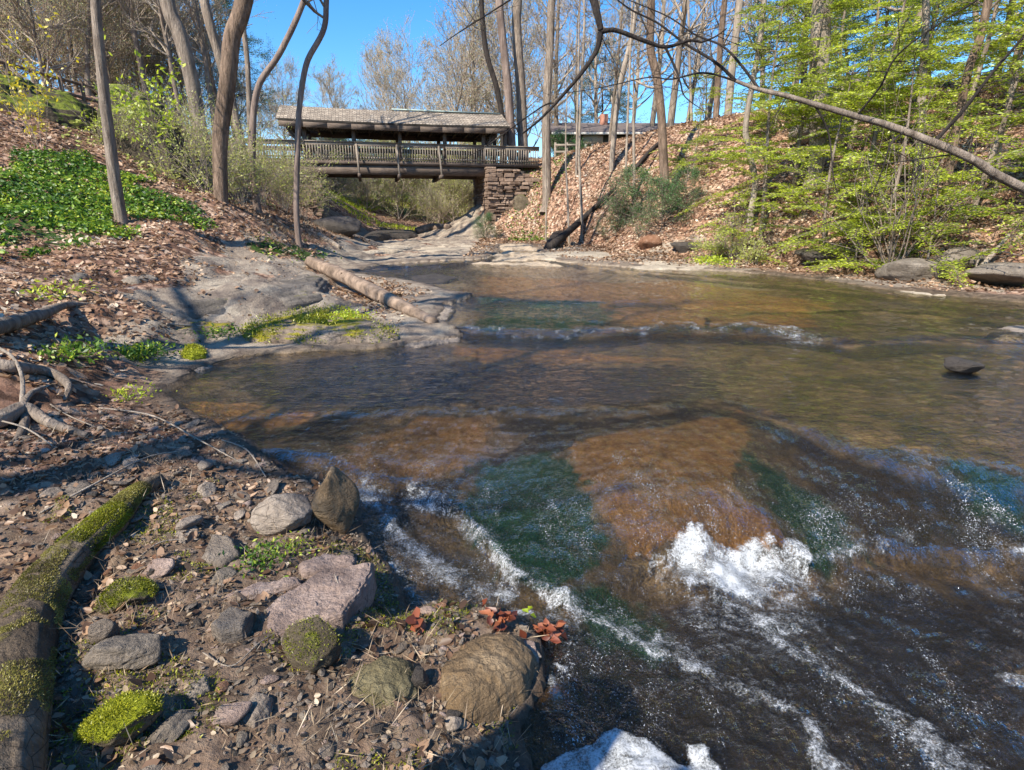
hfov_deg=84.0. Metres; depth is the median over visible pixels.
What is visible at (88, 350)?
weed
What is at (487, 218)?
evergreen shrub
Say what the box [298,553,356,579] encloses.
stone slab
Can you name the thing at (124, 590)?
mossy rock
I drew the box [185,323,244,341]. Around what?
weed
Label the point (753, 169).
bare tree
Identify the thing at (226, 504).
flat stone
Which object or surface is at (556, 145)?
rail fence
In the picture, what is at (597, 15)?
overhanging tree
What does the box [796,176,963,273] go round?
hemlock tree
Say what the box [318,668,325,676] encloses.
pebble
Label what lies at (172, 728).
flat stone
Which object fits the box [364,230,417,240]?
rock ledge
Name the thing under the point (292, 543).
weed
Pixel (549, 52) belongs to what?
bare tree
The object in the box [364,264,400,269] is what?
rock
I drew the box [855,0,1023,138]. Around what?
hemlock tree
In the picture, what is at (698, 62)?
bare tree
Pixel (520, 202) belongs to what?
boulder
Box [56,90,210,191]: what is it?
bank brush
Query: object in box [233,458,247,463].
pebble
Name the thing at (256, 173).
brush
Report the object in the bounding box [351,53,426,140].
bare tree
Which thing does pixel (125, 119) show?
brush
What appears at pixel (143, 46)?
bare tree
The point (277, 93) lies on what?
bare tree
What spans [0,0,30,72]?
bare tree
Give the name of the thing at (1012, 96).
hemlock tree
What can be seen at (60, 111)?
rock ledge
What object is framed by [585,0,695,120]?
bare tree
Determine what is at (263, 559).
weed
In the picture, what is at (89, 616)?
forest debris
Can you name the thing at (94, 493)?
pebble
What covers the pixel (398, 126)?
covered footbridge
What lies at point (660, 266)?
rock
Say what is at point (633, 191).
evergreen shrub
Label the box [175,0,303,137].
bare tree
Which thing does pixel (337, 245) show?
fallen log
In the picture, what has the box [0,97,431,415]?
leaf litter
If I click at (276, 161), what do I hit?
brush
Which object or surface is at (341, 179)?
tree
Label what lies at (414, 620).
dead leaf
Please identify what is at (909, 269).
boulder
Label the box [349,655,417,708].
mossy rock
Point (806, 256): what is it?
boulder
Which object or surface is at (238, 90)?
bare tree
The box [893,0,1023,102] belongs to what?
hemlock tree
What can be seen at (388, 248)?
rock
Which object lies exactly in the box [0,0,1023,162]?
sky
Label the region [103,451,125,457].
flat stone
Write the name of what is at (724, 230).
hemlock tree
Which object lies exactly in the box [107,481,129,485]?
flat stone
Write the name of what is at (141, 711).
mossy rock
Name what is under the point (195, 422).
flat stone
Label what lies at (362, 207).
meadow
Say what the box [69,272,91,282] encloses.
stone
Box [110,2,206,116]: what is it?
bare tree
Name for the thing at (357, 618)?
pebble
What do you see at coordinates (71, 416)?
twig
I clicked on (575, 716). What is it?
twig
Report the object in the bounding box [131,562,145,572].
pebble
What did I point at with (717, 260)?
weed
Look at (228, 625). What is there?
stone
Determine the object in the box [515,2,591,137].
bare tree
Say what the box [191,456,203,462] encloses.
flat stone
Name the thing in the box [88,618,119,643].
stone
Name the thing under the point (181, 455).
flat stone
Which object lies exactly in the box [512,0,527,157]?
bare tree
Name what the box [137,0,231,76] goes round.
bare tree
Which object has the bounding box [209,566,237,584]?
flat stone
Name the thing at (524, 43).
bare tree
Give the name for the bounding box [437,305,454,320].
rock
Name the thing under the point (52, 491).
flat stone
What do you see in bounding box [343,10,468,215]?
bare tree
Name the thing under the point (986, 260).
driftwood
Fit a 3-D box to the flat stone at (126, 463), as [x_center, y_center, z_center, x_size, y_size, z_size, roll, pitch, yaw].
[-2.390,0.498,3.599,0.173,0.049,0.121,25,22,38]
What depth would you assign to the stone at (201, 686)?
1.97 m
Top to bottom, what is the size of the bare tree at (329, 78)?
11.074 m
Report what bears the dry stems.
on the ground at (166, 373)
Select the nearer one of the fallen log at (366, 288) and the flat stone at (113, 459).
the flat stone at (113, 459)
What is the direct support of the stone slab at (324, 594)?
on the ground at (166, 373)
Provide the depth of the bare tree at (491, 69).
32.98 m
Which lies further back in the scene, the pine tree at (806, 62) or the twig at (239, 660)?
the pine tree at (806, 62)
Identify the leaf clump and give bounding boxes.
[310,479,320,488]
[479,598,526,637]
[533,618,567,643]
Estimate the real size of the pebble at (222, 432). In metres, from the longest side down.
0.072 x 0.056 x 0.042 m
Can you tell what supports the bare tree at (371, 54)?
on the ground at (166, 373)
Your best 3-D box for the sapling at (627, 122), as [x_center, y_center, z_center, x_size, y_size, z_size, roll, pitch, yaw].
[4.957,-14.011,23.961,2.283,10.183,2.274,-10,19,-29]
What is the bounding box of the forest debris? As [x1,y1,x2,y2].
[0,441,537,769]
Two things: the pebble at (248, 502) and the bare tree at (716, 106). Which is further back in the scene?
the bare tree at (716, 106)
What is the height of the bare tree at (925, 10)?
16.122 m
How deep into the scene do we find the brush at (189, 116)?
16.34 m
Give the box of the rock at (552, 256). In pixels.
[541,250,612,261]
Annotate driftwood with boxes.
[975,249,1015,266]
[980,234,1010,264]
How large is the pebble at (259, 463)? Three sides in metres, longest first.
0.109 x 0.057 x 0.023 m
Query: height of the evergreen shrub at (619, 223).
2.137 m
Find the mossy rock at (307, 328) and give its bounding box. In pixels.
[238,302,400,346]
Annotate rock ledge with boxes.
[0,73,96,132]
[97,84,194,180]
[172,284,227,318]
[276,270,329,309]
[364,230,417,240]
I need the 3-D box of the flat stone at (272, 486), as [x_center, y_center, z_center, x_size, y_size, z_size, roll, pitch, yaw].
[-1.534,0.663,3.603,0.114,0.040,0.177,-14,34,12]
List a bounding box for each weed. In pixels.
[11,270,118,301]
[29,331,120,367]
[102,378,177,402]
[111,335,185,366]
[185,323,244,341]
[216,532,302,579]
[263,529,322,567]
[315,305,381,321]
[687,250,737,266]
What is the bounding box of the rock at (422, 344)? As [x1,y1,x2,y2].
[404,337,460,348]
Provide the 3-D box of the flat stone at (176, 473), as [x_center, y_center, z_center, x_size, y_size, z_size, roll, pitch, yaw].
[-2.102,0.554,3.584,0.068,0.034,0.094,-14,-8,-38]
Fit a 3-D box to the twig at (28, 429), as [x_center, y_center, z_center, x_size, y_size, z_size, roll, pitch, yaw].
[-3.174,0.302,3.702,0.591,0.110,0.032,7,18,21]
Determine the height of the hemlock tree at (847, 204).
5.020 m
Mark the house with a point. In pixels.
(601, 128)
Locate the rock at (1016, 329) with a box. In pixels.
[987,325,1023,342]
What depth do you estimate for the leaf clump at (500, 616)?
2.68 m
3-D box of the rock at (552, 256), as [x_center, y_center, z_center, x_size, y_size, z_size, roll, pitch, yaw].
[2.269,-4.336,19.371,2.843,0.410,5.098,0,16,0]
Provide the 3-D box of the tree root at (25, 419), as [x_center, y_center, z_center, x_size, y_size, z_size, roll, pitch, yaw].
[-3.268,0.281,3.786,0.071,0.102,0.504,-9,19,-29]
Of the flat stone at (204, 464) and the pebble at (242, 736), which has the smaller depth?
the pebble at (242, 736)
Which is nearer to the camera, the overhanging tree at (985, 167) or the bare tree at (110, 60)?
the overhanging tree at (985, 167)
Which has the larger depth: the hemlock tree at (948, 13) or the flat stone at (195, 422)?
the hemlock tree at (948, 13)
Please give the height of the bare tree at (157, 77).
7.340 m
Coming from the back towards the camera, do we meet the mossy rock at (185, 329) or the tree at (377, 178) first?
the tree at (377, 178)
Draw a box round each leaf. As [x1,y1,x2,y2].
[405,607,426,634]
[522,606,535,617]
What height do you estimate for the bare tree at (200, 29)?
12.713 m
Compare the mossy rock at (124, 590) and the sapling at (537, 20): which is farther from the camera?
the sapling at (537, 20)
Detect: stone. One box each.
[18,435,34,440]
[37,487,63,497]
[61,479,93,497]
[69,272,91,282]
[81,633,161,671]
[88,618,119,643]
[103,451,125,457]
[105,452,121,466]
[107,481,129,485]
[121,274,157,284]
[123,456,145,470]
[126,566,145,573]
[136,434,147,439]
[141,558,174,578]
[146,709,193,744]
[147,425,158,431]
[173,471,183,475]
[174,446,189,457]
[174,449,192,456]
[174,525,199,543]
[175,515,203,530]
[184,676,210,699]
[185,419,200,427]
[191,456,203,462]
[196,482,216,496]
[197,460,213,469]
[201,534,239,568]
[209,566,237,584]
[210,701,251,725]
[211,606,254,643]
[214,501,231,509]
[233,491,253,500]
[234,509,245,519]
[242,692,273,727]
[263,479,278,494]
[299,527,310,534]
[315,519,326,528]
[329,550,355,557]
[411,665,428,689]
[420,606,436,613]
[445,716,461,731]
[523,640,538,662]
[533,650,541,657]
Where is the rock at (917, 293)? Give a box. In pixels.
[895,287,960,296]
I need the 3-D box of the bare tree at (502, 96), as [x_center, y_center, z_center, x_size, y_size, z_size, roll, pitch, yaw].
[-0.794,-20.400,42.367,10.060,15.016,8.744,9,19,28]
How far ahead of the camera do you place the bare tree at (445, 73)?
46.60 m
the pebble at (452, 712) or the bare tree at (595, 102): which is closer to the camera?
the pebble at (452, 712)
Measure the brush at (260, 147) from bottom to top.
3.601 m
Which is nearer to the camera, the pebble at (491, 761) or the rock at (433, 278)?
the pebble at (491, 761)
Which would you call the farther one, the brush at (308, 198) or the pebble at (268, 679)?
the brush at (308, 198)
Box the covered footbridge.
[228,105,538,182]
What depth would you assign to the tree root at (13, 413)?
3.88 m
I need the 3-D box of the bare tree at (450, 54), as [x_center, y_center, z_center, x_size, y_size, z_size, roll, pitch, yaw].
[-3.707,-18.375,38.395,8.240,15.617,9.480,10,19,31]
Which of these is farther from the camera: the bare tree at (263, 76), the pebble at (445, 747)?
the bare tree at (263, 76)
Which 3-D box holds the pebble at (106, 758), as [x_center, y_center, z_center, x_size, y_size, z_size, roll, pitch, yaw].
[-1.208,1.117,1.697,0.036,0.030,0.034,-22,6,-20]
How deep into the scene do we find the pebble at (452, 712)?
2.12 m
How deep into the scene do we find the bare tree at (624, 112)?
46.80 m
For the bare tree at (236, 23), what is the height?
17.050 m
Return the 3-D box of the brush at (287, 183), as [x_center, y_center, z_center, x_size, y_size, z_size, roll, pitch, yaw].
[-7.451,-7.085,18.991,4.072,2.557,3.730,-15,22,-41]
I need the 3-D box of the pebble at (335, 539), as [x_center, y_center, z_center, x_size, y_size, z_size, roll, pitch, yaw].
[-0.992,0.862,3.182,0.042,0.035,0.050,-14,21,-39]
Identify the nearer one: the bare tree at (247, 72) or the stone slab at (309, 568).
the stone slab at (309, 568)
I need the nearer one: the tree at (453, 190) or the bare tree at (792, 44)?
the tree at (453, 190)
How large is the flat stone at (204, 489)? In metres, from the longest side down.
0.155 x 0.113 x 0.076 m
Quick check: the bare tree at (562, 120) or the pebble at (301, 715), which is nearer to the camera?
the pebble at (301, 715)
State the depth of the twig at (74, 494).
3.33 m
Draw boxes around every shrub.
[0,12,78,151]
[66,102,130,139]
[469,212,504,238]
[534,130,603,156]
[551,138,585,156]
[592,197,637,241]
[593,162,673,221]
[620,172,703,235]
[656,165,714,212]
[790,63,1023,285]
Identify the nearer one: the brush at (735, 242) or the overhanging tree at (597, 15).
the overhanging tree at (597, 15)
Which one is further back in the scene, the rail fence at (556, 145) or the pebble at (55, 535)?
the rail fence at (556, 145)
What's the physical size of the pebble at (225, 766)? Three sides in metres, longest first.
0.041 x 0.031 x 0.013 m
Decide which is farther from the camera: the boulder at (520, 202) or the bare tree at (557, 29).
the bare tree at (557, 29)
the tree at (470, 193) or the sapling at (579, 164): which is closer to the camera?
the sapling at (579, 164)
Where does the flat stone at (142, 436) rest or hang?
on the ground at (166, 373)
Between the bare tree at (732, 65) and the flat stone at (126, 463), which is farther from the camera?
the bare tree at (732, 65)
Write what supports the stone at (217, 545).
on the ground at (166, 373)
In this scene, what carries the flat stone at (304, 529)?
on the ground at (166, 373)
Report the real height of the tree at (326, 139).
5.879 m
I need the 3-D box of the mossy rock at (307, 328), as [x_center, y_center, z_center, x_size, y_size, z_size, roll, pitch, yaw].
[-2.546,-0.812,8.029,2.299,0.647,2.291,0,16,0]
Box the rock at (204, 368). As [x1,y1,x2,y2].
[194,365,215,373]
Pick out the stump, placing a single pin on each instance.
(549, 245)
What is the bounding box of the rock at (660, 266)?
[627,259,733,271]
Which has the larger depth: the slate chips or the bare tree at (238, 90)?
the bare tree at (238, 90)
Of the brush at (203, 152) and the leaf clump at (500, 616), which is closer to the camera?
the leaf clump at (500, 616)
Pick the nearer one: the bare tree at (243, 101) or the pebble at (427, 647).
the pebble at (427, 647)
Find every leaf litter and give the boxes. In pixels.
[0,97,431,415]
[0,386,509,769]
[463,68,1023,292]
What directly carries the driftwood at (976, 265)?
on the ground at (166, 373)
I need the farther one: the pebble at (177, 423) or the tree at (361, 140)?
the tree at (361, 140)
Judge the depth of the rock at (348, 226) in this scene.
19.30 m
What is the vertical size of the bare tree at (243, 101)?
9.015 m
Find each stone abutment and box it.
[276,174,323,218]
[473,167,539,225]
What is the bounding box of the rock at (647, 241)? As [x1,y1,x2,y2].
[638,235,661,249]
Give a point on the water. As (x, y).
(640, 750)
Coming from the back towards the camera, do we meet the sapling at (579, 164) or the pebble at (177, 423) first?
the sapling at (579, 164)
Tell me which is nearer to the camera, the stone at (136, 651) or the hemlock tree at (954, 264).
the stone at (136, 651)
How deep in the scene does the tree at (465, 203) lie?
40.56 m
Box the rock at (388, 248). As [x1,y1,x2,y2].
[362,243,412,254]
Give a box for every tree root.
[0,301,99,333]
[0,347,25,401]
[0,359,72,400]
[0,402,90,437]
[7,412,30,446]
[21,385,46,401]
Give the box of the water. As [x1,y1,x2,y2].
[168,246,1023,769]
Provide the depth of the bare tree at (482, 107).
43.98 m
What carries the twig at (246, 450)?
on the ground at (166, 373)
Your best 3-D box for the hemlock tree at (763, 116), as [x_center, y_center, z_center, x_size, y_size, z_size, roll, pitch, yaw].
[10.616,-12.104,22.152,4.738,5.020,4.755,7,18,21]
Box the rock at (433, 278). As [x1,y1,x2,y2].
[409,273,457,284]
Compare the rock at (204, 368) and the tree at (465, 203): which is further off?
the tree at (465, 203)
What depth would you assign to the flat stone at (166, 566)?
2.62 m
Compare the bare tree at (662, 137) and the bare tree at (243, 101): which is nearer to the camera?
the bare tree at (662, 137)
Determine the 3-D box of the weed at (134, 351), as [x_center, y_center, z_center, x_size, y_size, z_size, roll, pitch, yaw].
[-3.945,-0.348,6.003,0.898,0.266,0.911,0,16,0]
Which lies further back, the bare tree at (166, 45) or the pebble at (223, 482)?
the bare tree at (166, 45)
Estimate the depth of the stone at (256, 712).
1.94 m
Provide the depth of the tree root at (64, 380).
4.49 m
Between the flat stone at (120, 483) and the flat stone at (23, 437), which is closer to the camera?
the flat stone at (120, 483)
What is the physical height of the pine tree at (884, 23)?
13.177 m
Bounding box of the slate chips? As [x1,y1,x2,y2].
[0,404,535,769]
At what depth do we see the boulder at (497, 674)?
2.29 m
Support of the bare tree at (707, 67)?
on the ground at (166, 373)
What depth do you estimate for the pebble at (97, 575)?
2.60 m
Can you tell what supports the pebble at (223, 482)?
on the ground at (166, 373)
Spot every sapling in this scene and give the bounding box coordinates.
[86,28,186,176]
[522,0,575,241]
[538,0,595,242]
[563,0,599,238]
[565,0,592,176]
[625,0,632,170]
[632,36,657,197]
[687,0,692,120]
[993,47,1020,196]
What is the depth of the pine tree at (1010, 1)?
26.97 m
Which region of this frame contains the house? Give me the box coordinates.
[550,114,679,150]
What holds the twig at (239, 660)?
on the leaf litter at (479, 762)
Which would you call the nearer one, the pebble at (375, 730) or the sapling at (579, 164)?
the pebble at (375, 730)
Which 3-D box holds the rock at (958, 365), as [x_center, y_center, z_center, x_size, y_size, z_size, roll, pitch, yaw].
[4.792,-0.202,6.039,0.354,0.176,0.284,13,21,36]
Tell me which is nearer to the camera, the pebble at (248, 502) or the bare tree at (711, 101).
the pebble at (248, 502)
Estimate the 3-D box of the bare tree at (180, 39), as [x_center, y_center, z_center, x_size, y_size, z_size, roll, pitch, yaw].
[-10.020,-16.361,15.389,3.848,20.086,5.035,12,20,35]
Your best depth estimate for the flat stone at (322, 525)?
3.31 m
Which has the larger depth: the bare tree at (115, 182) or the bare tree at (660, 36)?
the bare tree at (660, 36)
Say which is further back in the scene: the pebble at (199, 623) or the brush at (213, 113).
the brush at (213, 113)
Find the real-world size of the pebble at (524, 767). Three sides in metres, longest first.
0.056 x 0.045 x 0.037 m
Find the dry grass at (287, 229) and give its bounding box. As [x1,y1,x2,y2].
[199,210,349,254]
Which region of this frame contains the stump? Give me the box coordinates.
[544,230,561,249]
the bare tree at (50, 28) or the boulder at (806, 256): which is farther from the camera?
the bare tree at (50, 28)
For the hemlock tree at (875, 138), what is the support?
on the ground at (166, 373)
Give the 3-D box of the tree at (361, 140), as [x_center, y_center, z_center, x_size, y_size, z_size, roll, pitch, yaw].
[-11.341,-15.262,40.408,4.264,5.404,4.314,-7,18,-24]
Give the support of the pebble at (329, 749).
on the ground at (166, 373)
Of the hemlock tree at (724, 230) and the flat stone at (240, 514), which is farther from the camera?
the hemlock tree at (724, 230)
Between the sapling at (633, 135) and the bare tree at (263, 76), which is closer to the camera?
the bare tree at (263, 76)
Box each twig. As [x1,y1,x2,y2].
[1,420,53,446]
[39,451,180,513]
[50,404,94,426]
[99,407,242,463]
[133,538,198,562]
[166,323,245,329]
[202,632,276,666]
[221,439,265,476]
[541,710,600,743]
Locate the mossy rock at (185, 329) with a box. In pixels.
[176,320,235,334]
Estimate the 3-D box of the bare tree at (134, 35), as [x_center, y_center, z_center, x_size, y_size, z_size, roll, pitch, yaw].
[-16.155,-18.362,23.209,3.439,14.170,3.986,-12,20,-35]
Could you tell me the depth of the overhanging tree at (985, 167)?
5.86 m
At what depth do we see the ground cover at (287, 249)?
12.96 m
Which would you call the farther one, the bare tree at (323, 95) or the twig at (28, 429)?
the bare tree at (323, 95)
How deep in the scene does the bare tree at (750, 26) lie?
32.01 m
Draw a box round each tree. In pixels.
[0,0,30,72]
[0,0,83,89]
[0,0,128,92]
[0,0,148,88]
[0,0,157,93]
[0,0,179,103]
[0,0,187,96]
[0,3,34,78]
[21,35,150,94]
[32,7,66,89]
[44,0,149,95]
[56,0,87,92]
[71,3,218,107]
[76,1,187,113]
[90,0,128,223]
[106,0,148,93]
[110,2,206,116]
[118,0,186,124]
[135,0,212,123]
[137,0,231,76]
[138,0,200,121]
[139,10,214,122]
[140,29,186,111]
[143,0,275,104]
[148,0,226,130]
[159,0,211,169]
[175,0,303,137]
[189,22,278,135]
[199,0,250,188]
[202,56,278,134]
[212,0,253,203]
[230,89,279,138]
[242,29,259,193]
[245,48,309,145]
[249,0,321,213]
[261,83,307,145]
[289,105,365,189]
[293,0,328,247]
[296,77,347,107]
[306,53,366,146]
[316,138,372,194]
[318,138,356,199]
[330,147,400,210]
[332,139,377,204]
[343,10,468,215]
[343,139,399,208]
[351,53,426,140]
[360,30,417,190]
[362,140,428,222]
[374,154,423,216]
[395,35,535,144]
[395,141,457,223]
[398,35,503,199]
[401,0,498,223]
[403,149,442,218]
[404,179,463,223]
[414,142,473,221]
[416,0,528,210]
[425,0,565,162]
[433,0,568,151]
[435,142,480,220]
[437,149,474,220]
[440,0,795,177]
[450,0,593,152]
[466,139,500,209]
[479,0,504,162]
[495,0,515,168]
[510,0,594,156]
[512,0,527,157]
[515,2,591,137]
[538,0,706,141]
[539,0,554,211]
[552,37,648,154]
[554,0,595,122]
[554,0,631,122]
[555,0,1023,244]
[583,0,707,125]
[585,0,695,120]
[609,0,647,171]
[626,0,669,203]
[638,70,741,177]
[657,0,760,119]
[662,0,760,121]
[667,0,730,126]
[668,23,749,119]
[674,0,836,236]
[675,0,950,112]
[684,188,800,266]
[698,0,807,109]
[703,0,905,207]
[713,0,727,117]
[714,5,840,143]
[715,0,799,105]
[724,0,742,114]
[730,62,939,272]
[736,3,849,104]
[742,0,942,118]
[743,0,766,238]
[747,0,1015,205]
[750,0,993,171]
[765,0,859,84]
[779,40,1012,263]
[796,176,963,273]
[797,0,972,85]
[801,0,832,190]
[801,1,894,77]
[803,2,916,63]
[803,162,1023,287]
[848,0,1015,84]
[851,0,1022,100]
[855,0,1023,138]
[871,0,1023,228]
[876,0,1023,250]
[878,0,921,133]
[892,0,969,79]
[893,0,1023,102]
[912,0,929,184]
[940,0,999,213]
[961,0,979,72]
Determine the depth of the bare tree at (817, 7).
16.86 m
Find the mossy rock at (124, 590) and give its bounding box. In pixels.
[92,575,159,614]
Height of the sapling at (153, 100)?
3.191 m
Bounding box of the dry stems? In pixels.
[0,422,544,769]
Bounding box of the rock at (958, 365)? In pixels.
[944,356,984,373]
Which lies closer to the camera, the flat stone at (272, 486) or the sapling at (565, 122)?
the flat stone at (272, 486)
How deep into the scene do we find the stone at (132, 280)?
7.68 m
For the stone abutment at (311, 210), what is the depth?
27.14 m
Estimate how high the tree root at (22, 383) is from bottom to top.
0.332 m
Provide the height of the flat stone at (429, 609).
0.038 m
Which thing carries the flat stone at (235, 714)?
on the ground at (166, 373)
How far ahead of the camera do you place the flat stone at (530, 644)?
2.57 m
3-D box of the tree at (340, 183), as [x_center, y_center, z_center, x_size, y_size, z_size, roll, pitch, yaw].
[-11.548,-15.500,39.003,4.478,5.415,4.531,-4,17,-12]
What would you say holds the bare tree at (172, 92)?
on the ground at (166, 373)
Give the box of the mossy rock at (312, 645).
[282,614,341,673]
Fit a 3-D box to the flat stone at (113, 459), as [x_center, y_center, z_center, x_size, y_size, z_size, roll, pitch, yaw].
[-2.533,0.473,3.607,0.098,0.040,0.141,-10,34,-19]
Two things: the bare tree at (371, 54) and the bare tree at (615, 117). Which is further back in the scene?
the bare tree at (371, 54)
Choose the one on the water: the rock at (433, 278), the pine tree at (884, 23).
the rock at (433, 278)
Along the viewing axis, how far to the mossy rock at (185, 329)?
7.23 m
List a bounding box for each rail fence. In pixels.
[0,60,190,129]
[554,142,575,156]
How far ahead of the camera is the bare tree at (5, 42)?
26.53 m
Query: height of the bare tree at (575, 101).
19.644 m
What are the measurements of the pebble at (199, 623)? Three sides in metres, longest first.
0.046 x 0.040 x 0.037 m
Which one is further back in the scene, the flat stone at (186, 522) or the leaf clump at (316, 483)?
the leaf clump at (316, 483)
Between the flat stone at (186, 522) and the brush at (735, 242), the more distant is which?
the brush at (735, 242)
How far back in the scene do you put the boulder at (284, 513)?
3.11 m
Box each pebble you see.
[40,448,50,452]
[51,533,60,539]
[86,573,100,583]
[87,491,98,495]
[100,754,113,763]
[103,568,112,575]
[129,516,143,522]
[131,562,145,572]
[141,758,164,769]
[147,568,154,575]
[174,421,186,425]
[178,438,187,442]
[185,602,197,609]
[192,618,203,626]
[214,680,229,692]
[218,430,225,434]
[219,479,227,484]
[220,761,228,769]
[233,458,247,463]
[236,730,248,748]
[242,500,252,506]
[254,461,270,467]
[259,674,279,684]
[299,710,307,720]
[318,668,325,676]
[320,741,334,760]
[330,536,338,540]
[350,616,361,622]
[371,722,383,734]
[380,734,387,743]
[392,740,400,748]
[395,640,407,653]
[420,645,430,652]
[435,602,446,609]
[439,745,447,750]
[446,709,460,716]
[487,755,499,769]
[518,765,528,769]
[519,622,528,630]
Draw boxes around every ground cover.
[0,143,218,259]
[251,232,341,260]
[504,153,571,241]
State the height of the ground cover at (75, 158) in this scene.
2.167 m
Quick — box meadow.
[319,187,467,230]
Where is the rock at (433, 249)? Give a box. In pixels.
[417,244,472,252]
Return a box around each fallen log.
[304,256,438,323]
[317,232,341,248]
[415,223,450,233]
[550,187,616,248]
[636,142,657,168]
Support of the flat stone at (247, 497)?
on the ground at (166, 373)
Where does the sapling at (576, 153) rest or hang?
on the ground at (166, 373)
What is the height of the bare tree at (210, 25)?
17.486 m
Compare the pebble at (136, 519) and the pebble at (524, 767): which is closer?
the pebble at (524, 767)
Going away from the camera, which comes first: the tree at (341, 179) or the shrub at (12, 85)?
the shrub at (12, 85)
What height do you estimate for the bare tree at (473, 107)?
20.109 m
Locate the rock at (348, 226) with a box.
[311,216,361,236]
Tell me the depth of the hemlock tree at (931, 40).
16.86 m
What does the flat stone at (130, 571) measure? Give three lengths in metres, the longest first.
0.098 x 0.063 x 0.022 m
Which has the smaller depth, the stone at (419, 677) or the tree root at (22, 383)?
the stone at (419, 677)
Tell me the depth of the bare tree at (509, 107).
28.81 m
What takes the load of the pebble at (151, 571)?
on the ground at (166, 373)
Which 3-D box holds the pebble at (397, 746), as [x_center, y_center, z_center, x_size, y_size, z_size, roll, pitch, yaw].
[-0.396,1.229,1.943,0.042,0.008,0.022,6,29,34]
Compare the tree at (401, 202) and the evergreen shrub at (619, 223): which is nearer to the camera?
the evergreen shrub at (619, 223)
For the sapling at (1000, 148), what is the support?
on the ground at (166, 373)
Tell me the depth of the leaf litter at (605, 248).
20.05 m
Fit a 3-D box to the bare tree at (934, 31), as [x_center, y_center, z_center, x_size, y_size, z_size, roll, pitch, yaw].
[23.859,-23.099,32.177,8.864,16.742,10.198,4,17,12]
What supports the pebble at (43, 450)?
on the ground at (166, 373)
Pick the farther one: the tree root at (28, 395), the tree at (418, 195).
the tree at (418, 195)
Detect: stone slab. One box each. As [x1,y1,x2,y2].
[225,577,300,599]
[266,562,376,637]
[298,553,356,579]
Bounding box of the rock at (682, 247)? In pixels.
[670,241,702,252]
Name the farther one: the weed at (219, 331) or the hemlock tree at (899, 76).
the hemlock tree at (899, 76)
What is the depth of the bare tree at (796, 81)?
39.09 m
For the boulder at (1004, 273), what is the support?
on the ground at (166, 373)
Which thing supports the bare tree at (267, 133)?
on the ground at (166, 373)
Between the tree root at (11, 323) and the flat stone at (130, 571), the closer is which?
the flat stone at (130, 571)
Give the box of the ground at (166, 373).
[0,71,1023,769]
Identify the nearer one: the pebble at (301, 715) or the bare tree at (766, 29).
the pebble at (301, 715)
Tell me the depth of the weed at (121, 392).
4.93 m
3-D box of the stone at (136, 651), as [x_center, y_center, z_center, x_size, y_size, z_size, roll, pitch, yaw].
[-1.423,0.974,2.072,0.274,0.129,0.158,-5,17,-16]
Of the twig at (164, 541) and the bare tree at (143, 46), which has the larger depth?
the bare tree at (143, 46)
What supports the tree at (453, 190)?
on the ground at (166, 373)
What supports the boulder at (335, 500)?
on the ground at (166, 373)
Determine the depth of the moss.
2.11 m
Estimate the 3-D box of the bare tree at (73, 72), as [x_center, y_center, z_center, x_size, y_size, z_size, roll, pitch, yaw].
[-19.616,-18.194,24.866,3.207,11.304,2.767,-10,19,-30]
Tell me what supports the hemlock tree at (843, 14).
on the ground at (166, 373)
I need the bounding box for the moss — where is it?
[39,477,517,769]
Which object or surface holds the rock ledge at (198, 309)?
on the ground at (166, 373)
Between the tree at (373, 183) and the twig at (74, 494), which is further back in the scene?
the tree at (373, 183)
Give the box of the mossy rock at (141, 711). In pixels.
[73,688,164,746]
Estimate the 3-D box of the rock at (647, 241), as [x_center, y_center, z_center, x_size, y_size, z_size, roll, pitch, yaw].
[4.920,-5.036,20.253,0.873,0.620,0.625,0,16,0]
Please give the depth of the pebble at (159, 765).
1.69 m
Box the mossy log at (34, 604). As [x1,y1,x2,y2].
[0,473,164,769]
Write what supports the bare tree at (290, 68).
on the ground at (166, 373)
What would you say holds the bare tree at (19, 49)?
on the ground at (166, 373)
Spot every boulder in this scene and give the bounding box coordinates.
[250,493,312,535]
[311,466,359,533]
[439,633,538,725]
[512,195,529,210]
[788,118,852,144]
[794,248,855,264]
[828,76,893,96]
[874,258,949,281]
[935,247,985,269]
[964,262,1023,285]
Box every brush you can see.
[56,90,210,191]
[80,78,189,151]
[126,72,242,165]
[127,87,264,193]
[171,77,258,159]
[177,109,285,208]
[192,95,315,205]
[231,128,322,197]
[237,139,352,212]
[266,146,352,217]
[691,233,728,257]
[711,210,770,258]
[732,233,767,264]
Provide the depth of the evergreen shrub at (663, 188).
20.27 m
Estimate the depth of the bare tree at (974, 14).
28.45 m
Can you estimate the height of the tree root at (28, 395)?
0.092 m
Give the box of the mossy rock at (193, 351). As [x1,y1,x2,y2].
[180,342,206,360]
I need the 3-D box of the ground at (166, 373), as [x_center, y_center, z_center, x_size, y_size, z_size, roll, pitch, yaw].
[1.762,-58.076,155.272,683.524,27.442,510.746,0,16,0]

